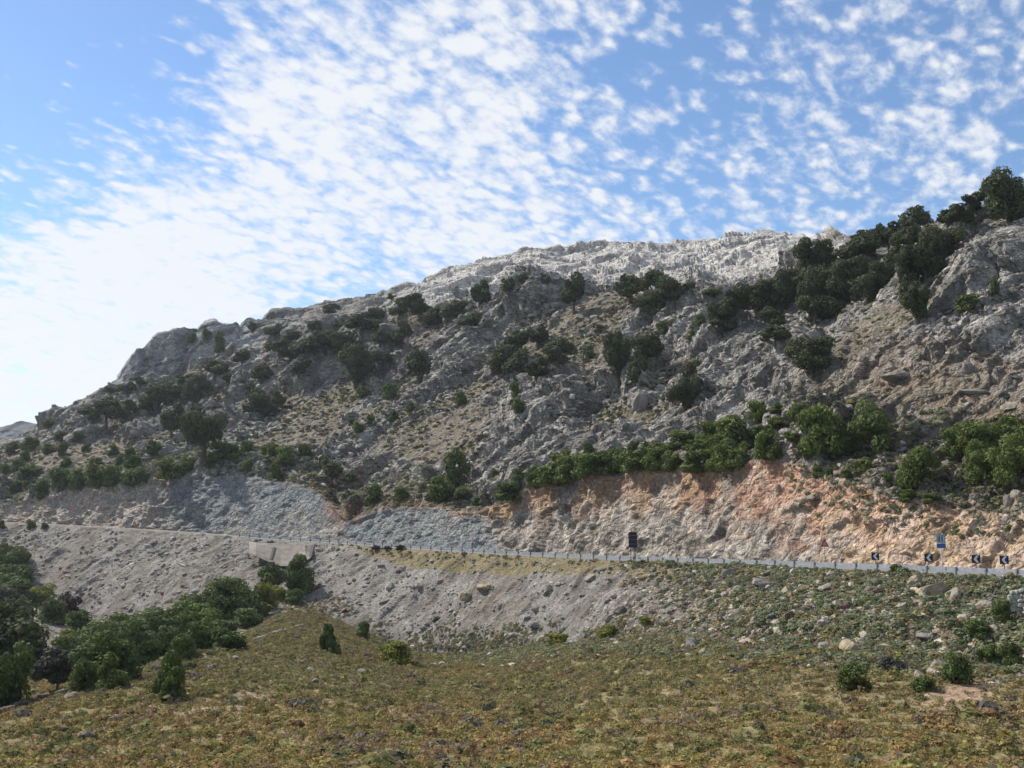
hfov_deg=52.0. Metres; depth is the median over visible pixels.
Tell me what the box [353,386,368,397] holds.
bush
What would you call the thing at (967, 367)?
boulder
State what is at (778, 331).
tree
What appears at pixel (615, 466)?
bush
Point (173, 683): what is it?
bush
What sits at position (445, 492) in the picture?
bush
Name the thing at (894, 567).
bush
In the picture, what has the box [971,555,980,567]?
chevron sign
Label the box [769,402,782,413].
bush
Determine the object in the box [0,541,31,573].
bush
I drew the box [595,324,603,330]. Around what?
bush
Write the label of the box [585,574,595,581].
boulder
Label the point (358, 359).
tree
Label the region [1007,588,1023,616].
stone wall
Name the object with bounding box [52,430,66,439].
bush
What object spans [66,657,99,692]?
bush
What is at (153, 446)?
bush
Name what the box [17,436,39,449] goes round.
bush
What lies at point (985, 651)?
bush
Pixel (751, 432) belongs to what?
bush
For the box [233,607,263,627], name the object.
bush
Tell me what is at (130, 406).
tree
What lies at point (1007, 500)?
boulder
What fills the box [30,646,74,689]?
bush
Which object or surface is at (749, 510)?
rock cutting
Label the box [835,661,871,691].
bush
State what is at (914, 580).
boulder
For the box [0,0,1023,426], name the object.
sky
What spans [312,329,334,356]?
tree
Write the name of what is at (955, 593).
boulder
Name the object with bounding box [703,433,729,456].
bush
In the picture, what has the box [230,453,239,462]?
bush
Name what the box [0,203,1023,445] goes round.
mountain ridge
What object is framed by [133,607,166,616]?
bush
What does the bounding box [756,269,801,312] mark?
tree
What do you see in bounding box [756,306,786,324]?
tree
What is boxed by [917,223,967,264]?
tree
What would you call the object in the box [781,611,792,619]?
boulder
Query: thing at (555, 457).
bush
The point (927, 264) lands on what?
tree
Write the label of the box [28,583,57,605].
bush
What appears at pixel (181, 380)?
tree
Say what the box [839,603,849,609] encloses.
boulder
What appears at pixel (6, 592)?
bush
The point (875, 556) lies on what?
chevron sign
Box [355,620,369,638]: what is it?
bush
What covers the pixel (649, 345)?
tree
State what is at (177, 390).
tree
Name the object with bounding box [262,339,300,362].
tree
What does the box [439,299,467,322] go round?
tree
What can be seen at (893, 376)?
boulder
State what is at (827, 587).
boulder
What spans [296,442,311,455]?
bush
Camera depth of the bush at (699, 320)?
293.82 m
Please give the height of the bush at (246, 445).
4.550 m
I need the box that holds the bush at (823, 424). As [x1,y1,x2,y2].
[795,402,850,455]
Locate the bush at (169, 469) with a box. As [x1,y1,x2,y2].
[153,456,185,480]
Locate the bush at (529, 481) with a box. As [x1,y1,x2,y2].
[525,472,540,487]
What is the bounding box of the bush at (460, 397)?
[454,390,466,403]
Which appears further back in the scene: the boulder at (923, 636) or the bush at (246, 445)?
the bush at (246, 445)
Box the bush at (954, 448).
[939,426,967,459]
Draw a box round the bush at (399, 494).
[393,486,408,500]
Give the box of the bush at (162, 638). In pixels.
[141,625,178,656]
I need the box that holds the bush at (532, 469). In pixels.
[528,465,539,479]
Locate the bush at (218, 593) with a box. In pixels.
[202,575,259,620]
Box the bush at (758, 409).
[746,400,766,420]
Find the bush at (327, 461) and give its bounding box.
[321,459,330,466]
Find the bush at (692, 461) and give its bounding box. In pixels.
[678,448,707,474]
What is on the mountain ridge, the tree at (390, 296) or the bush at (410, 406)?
the tree at (390, 296)
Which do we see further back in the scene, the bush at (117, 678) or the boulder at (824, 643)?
the boulder at (824, 643)
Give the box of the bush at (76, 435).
[72,431,83,441]
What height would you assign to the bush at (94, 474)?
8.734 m
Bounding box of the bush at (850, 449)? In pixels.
[825,429,855,453]
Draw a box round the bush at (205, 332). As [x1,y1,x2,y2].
[202,327,211,339]
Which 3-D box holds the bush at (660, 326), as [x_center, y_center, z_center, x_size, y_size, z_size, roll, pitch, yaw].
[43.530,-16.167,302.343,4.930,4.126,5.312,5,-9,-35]
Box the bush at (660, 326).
[655,320,669,333]
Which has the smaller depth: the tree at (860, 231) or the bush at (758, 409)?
the bush at (758, 409)
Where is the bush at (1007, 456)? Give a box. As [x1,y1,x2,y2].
[988,432,1023,484]
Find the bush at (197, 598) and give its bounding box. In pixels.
[178,592,211,606]
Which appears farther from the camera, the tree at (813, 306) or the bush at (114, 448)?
the bush at (114, 448)
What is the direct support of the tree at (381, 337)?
on the hillside
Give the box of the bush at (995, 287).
[988,275,999,294]
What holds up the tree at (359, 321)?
on the hillside
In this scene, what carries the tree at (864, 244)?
on the hillside
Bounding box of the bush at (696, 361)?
[687,358,700,371]
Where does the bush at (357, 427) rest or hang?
on the hillside
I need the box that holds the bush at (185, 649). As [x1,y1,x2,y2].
[170,632,196,659]
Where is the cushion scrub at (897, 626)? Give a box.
[331,543,1023,682]
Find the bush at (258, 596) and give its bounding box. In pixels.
[235,585,263,608]
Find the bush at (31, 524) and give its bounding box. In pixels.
[26,519,35,528]
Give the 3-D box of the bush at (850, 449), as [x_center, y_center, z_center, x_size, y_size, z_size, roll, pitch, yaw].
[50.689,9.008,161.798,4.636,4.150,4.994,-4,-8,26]
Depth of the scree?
238.78 m
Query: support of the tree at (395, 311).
on the mountain ridge
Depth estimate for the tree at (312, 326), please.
474.39 m
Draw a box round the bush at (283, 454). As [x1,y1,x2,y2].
[275,445,295,464]
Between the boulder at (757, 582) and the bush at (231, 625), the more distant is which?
the bush at (231, 625)
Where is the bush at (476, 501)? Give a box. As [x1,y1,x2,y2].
[471,496,479,505]
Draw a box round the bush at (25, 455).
[20,449,31,460]
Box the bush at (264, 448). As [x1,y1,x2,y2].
[260,442,270,454]
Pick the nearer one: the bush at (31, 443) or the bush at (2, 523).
the bush at (2, 523)
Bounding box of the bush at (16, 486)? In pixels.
[9,480,22,490]
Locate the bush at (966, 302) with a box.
[953,294,979,313]
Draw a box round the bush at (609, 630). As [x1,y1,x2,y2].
[597,625,617,637]
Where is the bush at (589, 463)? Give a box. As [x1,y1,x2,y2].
[573,450,614,477]
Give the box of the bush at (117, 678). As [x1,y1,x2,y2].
[95,651,131,691]
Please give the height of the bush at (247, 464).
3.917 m
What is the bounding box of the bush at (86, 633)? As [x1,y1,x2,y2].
[75,618,126,641]
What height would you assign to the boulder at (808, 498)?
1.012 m
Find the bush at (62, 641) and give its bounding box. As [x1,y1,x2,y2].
[50,632,94,656]
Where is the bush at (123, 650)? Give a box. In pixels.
[67,629,142,680]
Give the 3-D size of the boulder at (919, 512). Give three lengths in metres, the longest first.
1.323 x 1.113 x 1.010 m
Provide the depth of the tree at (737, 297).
273.97 m
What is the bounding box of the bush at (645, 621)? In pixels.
[638,615,651,626]
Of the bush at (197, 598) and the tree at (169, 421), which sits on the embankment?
the bush at (197, 598)
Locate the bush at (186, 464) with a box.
[177,457,195,470]
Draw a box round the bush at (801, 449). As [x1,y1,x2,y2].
[797,438,818,453]
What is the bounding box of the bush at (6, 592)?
[0,583,27,615]
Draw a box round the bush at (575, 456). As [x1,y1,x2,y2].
[570,452,590,480]
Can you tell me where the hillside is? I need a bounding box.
[0,230,1023,520]
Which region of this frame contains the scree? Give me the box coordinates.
[0,525,1016,682]
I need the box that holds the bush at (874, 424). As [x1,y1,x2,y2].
[846,399,904,452]
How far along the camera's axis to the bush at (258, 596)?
209.87 m
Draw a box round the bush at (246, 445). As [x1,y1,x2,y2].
[240,440,253,452]
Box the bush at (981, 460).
[964,447,999,486]
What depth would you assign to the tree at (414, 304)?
440.43 m
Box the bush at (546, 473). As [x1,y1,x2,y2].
[532,462,559,487]
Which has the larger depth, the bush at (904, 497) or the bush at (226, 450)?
the bush at (226, 450)
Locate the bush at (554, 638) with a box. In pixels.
[544,633,567,644]
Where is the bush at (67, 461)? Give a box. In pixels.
[60,456,72,466]
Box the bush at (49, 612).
[36,597,67,624]
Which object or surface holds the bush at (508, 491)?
on the hillside
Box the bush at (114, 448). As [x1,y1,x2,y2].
[106,443,119,455]
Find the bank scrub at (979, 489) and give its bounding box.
[0,375,1023,543]
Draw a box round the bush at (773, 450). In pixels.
[765,443,783,459]
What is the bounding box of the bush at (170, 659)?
[150,649,186,694]
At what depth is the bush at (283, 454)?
315.03 m
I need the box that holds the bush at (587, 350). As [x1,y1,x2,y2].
[580,344,594,359]
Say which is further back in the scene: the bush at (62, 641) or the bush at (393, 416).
the bush at (393, 416)
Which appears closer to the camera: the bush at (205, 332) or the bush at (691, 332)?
the bush at (691, 332)
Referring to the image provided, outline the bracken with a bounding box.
[0,586,1023,767]
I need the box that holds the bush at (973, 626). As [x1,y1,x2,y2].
[963,618,993,638]
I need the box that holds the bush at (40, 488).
[35,477,47,498]
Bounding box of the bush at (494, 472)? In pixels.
[491,468,498,476]
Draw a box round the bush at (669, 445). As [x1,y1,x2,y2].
[650,442,677,451]
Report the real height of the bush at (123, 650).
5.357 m
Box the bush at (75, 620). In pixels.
[65,609,97,632]
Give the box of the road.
[10,522,1023,576]
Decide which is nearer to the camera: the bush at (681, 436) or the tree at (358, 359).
the bush at (681, 436)
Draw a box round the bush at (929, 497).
[922,492,942,501]
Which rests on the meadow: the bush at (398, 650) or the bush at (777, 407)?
the bush at (398, 650)
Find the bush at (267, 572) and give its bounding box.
[253,561,286,593]
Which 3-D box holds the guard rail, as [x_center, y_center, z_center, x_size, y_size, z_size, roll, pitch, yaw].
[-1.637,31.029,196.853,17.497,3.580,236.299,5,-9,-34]
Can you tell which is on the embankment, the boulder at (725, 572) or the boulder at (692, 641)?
the boulder at (725, 572)
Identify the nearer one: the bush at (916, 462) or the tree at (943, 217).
the bush at (916, 462)
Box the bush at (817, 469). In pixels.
[811,466,822,475]
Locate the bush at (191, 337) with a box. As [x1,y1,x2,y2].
[185,332,196,342]
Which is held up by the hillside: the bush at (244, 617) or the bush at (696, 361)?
the bush at (696, 361)
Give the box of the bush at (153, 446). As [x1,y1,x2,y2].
[145,439,161,454]
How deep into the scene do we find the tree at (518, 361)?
336.11 m
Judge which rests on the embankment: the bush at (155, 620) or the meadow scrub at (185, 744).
the bush at (155, 620)
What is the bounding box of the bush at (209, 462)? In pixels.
[204,457,217,466]
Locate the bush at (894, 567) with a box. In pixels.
[887,564,901,572]
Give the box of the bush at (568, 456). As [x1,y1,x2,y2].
[557,453,573,467]
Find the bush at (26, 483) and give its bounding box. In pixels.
[22,480,30,488]
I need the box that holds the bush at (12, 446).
[4,440,18,452]
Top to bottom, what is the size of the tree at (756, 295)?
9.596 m
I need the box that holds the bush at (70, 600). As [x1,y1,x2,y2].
[56,590,82,615]
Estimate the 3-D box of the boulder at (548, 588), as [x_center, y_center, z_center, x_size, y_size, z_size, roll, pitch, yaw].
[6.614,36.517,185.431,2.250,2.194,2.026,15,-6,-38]
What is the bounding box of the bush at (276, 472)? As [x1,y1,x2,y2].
[268,461,283,479]
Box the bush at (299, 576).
[283,553,315,594]
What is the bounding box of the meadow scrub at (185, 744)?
[0,585,1023,767]
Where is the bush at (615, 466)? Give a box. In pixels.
[606,446,635,473]
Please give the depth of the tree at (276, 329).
531.47 m
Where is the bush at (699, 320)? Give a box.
[694,312,705,326]
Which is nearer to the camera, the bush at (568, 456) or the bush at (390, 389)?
the bush at (568, 456)
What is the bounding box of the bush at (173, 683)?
[159,666,185,701]
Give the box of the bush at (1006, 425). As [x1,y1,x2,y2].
[997,414,1023,441]
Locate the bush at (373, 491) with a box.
[364,483,383,502]
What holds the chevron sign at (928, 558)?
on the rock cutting
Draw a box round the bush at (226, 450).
[207,441,242,458]
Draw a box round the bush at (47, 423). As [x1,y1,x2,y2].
[41,417,55,428]
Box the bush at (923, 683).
[910,675,937,691]
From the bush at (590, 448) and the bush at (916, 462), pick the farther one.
the bush at (590, 448)
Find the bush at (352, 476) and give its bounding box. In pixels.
[345,472,355,480]
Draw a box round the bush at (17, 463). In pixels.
[9,457,26,470]
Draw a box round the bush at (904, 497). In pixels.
[898,489,915,501]
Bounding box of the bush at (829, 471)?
[825,467,833,477]
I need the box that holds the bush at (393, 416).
[387,409,398,421]
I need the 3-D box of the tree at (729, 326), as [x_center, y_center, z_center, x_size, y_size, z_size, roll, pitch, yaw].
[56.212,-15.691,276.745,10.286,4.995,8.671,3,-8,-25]
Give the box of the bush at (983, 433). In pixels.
[952,419,1004,449]
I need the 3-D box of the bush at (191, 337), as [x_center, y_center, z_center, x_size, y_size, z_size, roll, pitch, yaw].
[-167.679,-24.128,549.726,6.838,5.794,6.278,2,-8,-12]
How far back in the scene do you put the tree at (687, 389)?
222.04 m
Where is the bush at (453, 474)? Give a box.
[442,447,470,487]
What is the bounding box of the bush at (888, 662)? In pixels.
[877,654,907,670]
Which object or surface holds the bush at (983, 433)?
on the hillside
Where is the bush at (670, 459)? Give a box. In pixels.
[661,450,680,473]
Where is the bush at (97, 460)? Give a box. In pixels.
[85,457,103,466]
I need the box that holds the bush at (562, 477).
[552,458,576,485]
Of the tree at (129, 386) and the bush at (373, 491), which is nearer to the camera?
the bush at (373, 491)
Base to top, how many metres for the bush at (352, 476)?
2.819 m
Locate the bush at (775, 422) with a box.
[767,416,789,428]
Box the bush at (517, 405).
[511,398,524,413]
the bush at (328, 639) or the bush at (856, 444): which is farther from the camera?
the bush at (856, 444)
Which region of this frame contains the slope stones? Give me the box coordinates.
[430,560,1023,686]
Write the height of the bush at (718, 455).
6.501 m
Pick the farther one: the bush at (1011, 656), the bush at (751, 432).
the bush at (751, 432)
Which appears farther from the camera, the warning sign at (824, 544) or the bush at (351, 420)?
the bush at (351, 420)
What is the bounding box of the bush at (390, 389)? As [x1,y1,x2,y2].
[381,382,399,399]
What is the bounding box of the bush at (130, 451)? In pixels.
[123,446,135,460]
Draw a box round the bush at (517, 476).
[511,468,525,479]
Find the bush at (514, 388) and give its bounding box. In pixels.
[510,381,519,397]
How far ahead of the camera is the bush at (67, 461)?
391.77 m
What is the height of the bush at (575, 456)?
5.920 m
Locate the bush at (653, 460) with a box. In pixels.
[641,446,668,472]
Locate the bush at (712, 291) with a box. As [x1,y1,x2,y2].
[700,288,722,295]
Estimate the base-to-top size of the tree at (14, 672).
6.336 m
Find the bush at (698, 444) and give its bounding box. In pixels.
[681,439,705,451]
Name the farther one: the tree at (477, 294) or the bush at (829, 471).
the tree at (477, 294)
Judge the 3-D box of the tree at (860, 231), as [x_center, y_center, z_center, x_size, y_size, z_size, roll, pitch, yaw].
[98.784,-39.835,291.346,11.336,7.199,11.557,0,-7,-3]
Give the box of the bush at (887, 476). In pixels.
[880,473,891,479]
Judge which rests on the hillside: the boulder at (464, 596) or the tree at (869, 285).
the tree at (869, 285)
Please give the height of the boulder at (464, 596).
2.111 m
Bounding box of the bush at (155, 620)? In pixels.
[136,610,178,634]
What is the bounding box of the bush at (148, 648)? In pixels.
[113,617,164,664]
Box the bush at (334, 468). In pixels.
[324,462,343,476]
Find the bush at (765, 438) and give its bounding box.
[750,428,781,459]
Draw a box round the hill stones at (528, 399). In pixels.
[0,231,1023,518]
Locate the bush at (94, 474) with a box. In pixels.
[83,463,104,488]
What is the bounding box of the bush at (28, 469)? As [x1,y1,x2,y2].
[18,464,44,476]
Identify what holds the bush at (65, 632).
on the embankment
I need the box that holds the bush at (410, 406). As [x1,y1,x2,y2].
[405,402,416,412]
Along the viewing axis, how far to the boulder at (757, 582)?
134.85 m
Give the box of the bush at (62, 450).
[58,440,67,456]
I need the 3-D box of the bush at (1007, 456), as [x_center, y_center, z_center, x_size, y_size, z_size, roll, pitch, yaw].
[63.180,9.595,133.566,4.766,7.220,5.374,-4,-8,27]
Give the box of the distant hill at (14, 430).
[0,421,36,438]
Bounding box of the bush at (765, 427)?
[752,424,775,435]
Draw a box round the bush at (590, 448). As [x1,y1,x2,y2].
[583,442,593,453]
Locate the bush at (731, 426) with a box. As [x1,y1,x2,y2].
[713,414,748,441]
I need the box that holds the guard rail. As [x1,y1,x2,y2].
[237,534,1023,574]
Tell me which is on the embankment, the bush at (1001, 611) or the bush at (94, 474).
the bush at (1001, 611)
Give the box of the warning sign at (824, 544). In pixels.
[820,539,828,554]
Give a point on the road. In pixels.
(882, 569)
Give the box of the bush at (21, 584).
[0,576,40,602]
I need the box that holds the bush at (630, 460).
[616,450,647,473]
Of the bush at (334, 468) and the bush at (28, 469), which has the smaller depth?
the bush at (334, 468)
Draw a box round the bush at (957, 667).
[941,650,973,684]
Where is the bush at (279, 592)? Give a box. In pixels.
[273,585,286,601]
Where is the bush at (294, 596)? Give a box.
[281,588,304,606]
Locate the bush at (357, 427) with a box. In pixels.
[351,421,363,432]
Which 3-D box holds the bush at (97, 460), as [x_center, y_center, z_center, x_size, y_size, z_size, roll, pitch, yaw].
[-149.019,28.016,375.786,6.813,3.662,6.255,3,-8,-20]
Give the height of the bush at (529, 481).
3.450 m
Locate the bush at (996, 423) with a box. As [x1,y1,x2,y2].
[990,415,1015,429]
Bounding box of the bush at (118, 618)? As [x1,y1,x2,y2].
[105,612,148,633]
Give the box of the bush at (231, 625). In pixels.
[213,619,240,631]
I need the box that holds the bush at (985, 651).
[972,644,997,663]
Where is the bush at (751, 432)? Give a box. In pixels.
[739,425,762,447]
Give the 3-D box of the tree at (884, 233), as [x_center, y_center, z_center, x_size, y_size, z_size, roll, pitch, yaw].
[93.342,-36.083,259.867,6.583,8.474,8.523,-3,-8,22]
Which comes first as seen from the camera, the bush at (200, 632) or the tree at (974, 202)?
the bush at (200, 632)
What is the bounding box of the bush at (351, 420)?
[348,418,354,424]
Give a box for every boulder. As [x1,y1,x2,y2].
[64,693,73,697]
[310,678,318,683]
[415,584,421,589]
[432,614,441,622]
[459,591,470,600]
[477,584,491,591]
[509,632,518,636]
[528,621,539,628]
[531,606,538,612]
[544,585,551,591]
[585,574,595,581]
[605,614,614,619]
[612,605,625,614]
[632,390,647,410]
[648,605,656,612]
[685,637,697,646]
[693,588,704,591]
[699,647,708,652]
[721,569,739,576]
[752,578,777,587]
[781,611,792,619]
[805,495,815,501]
[817,583,835,590]
[817,641,830,646]
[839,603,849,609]
[839,639,858,650]
[881,372,909,381]
[907,575,922,584]
[914,670,924,676]
[915,509,922,514]
[915,582,947,595]
[916,632,934,640]
[930,659,946,667]
[945,587,961,599]
[960,389,989,394]
[962,362,973,372]
[976,599,993,608]
[991,624,998,631]
[993,390,1006,397]
[1000,402,1017,409]
[1003,494,1012,505]
[1010,489,1021,501]
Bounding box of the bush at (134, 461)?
[123,455,141,468]
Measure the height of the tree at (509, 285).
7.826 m
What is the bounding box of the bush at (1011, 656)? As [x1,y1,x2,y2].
[994,640,1023,666]
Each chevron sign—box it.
[871,552,878,563]
[924,554,932,563]
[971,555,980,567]
[999,556,1008,568]
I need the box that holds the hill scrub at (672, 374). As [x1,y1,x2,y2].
[0,228,1023,514]
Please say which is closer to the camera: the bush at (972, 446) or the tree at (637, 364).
the bush at (972, 446)
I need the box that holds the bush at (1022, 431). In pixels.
[1016,424,1023,442]
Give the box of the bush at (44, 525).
[41,522,48,528]
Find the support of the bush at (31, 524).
on the embankment
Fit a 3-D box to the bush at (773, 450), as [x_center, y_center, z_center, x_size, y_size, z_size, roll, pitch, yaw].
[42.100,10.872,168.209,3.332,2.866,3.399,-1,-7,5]
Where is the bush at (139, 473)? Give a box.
[131,466,149,484]
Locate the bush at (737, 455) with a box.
[723,441,749,468]
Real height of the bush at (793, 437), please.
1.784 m
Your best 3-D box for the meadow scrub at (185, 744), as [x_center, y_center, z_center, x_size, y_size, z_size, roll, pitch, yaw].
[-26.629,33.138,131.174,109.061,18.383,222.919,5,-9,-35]
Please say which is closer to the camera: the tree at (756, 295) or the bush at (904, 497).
the bush at (904, 497)
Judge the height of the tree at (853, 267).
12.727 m
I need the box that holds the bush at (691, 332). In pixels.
[685,329,695,339]
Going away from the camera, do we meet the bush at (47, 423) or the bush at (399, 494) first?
the bush at (399, 494)
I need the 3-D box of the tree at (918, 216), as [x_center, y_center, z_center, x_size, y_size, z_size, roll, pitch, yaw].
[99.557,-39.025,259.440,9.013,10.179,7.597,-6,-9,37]
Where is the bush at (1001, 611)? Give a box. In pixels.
[990,599,1013,621]
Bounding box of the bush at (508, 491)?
[493,481,522,500]
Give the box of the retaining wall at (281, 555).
[249,542,313,566]
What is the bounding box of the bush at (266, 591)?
[257,582,278,607]
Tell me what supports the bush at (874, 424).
on the hillside
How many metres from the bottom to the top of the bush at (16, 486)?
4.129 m
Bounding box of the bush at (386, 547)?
[383,546,392,549]
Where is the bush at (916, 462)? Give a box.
[894,444,940,487]
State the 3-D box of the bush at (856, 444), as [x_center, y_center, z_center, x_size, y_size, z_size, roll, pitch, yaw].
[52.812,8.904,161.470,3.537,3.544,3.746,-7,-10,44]
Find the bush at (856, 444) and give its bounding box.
[845,431,862,451]
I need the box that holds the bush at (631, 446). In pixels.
[627,440,639,450]
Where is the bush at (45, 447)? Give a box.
[41,443,54,453]
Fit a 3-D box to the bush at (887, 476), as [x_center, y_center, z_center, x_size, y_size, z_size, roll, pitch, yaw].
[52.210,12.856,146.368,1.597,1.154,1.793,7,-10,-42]
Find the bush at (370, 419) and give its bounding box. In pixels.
[366,414,374,423]
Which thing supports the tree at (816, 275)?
on the hillside
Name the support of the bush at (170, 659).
on the meadow
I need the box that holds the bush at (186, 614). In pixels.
[164,600,225,645]
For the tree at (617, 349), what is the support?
on the hillside
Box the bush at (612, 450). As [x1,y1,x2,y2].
[609,447,616,457]
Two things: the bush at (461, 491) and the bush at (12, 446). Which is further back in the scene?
the bush at (12, 446)
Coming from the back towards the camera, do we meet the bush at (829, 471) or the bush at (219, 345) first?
the bush at (219, 345)
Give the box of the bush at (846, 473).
[840,469,852,477]
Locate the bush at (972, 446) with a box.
[962,438,992,477]
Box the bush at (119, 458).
[116,454,123,464]
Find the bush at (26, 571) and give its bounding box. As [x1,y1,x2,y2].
[0,563,34,589]
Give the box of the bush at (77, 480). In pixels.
[65,467,87,488]
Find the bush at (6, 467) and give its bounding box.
[0,462,9,474]
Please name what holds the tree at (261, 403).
on the hillside
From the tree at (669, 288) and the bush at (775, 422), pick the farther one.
the tree at (669, 288)
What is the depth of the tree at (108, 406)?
428.90 m
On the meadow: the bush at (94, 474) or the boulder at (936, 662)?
the boulder at (936, 662)
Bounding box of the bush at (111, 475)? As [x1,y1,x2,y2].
[101,465,121,488]
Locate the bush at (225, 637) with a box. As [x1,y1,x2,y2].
[210,626,248,648]
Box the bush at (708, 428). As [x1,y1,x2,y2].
[694,420,716,439]
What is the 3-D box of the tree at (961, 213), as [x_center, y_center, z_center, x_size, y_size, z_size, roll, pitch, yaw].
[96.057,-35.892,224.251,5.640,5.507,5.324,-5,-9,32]
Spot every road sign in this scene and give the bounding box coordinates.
[628,532,636,560]
[936,535,945,571]
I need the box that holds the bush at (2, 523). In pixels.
[0,520,4,527]
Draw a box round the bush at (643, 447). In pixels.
[639,440,663,454]
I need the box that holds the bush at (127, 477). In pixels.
[120,467,137,485]
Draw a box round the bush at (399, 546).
[395,544,404,549]
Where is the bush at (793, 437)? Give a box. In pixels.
[783,432,801,441]
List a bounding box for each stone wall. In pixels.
[0,688,70,713]
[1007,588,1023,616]
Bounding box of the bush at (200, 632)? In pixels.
[183,617,217,649]
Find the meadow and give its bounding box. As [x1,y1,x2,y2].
[0,623,1023,767]
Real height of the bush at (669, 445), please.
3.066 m
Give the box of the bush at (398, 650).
[378,640,412,664]
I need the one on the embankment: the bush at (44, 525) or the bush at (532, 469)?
the bush at (44, 525)
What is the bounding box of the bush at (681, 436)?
[667,429,695,447]
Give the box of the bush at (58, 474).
[48,466,69,488]
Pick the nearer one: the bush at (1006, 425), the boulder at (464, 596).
the bush at (1006, 425)
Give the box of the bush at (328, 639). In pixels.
[318,623,340,654]
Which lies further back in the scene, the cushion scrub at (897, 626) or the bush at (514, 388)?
the bush at (514, 388)
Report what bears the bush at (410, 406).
on the hillside
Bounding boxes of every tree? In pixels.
[0,595,49,675]
[0,640,34,706]
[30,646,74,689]
[76,406,100,419]
[89,396,123,429]
[102,386,116,391]
[116,381,137,395]
[120,399,138,420]
[129,376,147,384]
[137,382,172,416]
[160,402,183,438]
[165,383,183,402]
[175,373,194,391]
[179,404,228,459]
[182,373,213,403]
[204,359,229,379]
[222,374,231,385]
[232,349,249,365]
[242,387,286,421]
[245,383,254,390]
[247,322,257,332]
[250,363,273,382]
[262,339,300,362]
[263,323,284,340]
[271,390,284,413]
[282,331,302,343]
[288,334,321,358]
[290,357,311,378]
[307,320,321,332]
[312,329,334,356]
[322,303,341,312]
[328,331,364,361]
[335,320,344,327]
[337,342,375,389]
[343,313,381,337]
[365,307,385,318]
[372,328,390,347]
[372,350,393,368]
[386,293,396,301]
[388,305,408,319]
[389,319,412,347]
[394,292,431,323]
[404,349,430,383]
[422,306,441,327]
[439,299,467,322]
[456,312,482,328]
[470,279,491,307]
[488,344,517,376]
[499,329,530,352]
[501,277,515,297]
[501,348,530,373]
[517,273,528,283]
[524,357,549,380]
[526,326,548,347]
[540,274,550,283]
[542,337,578,366]
[560,271,585,312]
[601,330,632,388]
[612,273,643,303]
[626,349,648,383]
[628,330,664,361]
[633,290,667,323]
[639,269,666,291]
[650,274,693,308]
[665,361,704,412]
[705,301,738,327]
[707,315,737,333]
[720,283,751,318]
[739,280,771,315]
[756,268,804,281]
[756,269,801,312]
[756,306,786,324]
[759,324,792,348]
[784,335,837,376]
[791,237,838,279]
[795,279,841,326]
[804,263,847,297]
[824,253,871,300]
[830,230,882,260]
[849,228,879,243]
[849,267,887,302]
[868,252,895,287]
[875,220,902,250]
[888,225,921,255]
[892,245,932,283]
[897,205,933,238]
[897,280,932,324]
[909,244,946,284]
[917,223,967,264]
[937,209,956,229]
[948,202,974,227]
[961,191,986,214]
[979,166,1023,223]
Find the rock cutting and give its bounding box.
[0,458,1023,569]
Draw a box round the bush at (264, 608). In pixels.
[254,601,273,616]
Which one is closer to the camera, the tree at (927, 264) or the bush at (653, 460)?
the bush at (653, 460)
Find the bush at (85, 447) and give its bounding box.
[81,443,90,451]
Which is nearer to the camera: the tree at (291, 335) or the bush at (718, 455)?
the bush at (718, 455)
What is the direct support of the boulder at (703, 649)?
on the meadow
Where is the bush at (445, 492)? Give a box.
[424,476,455,501]
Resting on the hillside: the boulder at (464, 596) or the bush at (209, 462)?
the bush at (209, 462)
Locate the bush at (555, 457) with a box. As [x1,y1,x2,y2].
[548,449,570,467]
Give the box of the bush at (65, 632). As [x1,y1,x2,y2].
[59,629,75,645]
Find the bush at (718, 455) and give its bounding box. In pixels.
[702,436,737,471]
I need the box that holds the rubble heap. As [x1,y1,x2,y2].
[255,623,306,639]
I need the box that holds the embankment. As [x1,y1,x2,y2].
[0,522,1023,659]
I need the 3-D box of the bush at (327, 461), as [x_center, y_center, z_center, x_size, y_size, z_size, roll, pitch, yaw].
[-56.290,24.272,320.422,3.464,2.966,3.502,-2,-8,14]
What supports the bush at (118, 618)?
on the embankment
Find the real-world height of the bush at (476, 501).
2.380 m
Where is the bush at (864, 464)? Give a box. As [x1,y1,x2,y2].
[852,456,873,473]
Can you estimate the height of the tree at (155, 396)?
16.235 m
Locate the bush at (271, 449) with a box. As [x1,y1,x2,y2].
[266,444,277,455]
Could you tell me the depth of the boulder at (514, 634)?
180.92 m
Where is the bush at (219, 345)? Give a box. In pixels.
[213,331,225,352]
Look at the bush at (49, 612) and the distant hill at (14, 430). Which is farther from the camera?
the distant hill at (14, 430)
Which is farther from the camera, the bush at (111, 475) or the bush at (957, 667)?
the bush at (111, 475)
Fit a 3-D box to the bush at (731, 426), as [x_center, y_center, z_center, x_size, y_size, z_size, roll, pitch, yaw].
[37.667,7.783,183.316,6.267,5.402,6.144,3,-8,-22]
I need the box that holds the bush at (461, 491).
[453,486,469,499]
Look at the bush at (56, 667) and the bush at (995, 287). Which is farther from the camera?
the bush at (995, 287)
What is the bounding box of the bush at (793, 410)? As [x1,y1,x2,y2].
[785,402,807,421]
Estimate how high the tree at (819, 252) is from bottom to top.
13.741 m
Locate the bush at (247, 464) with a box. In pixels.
[239,459,253,471]

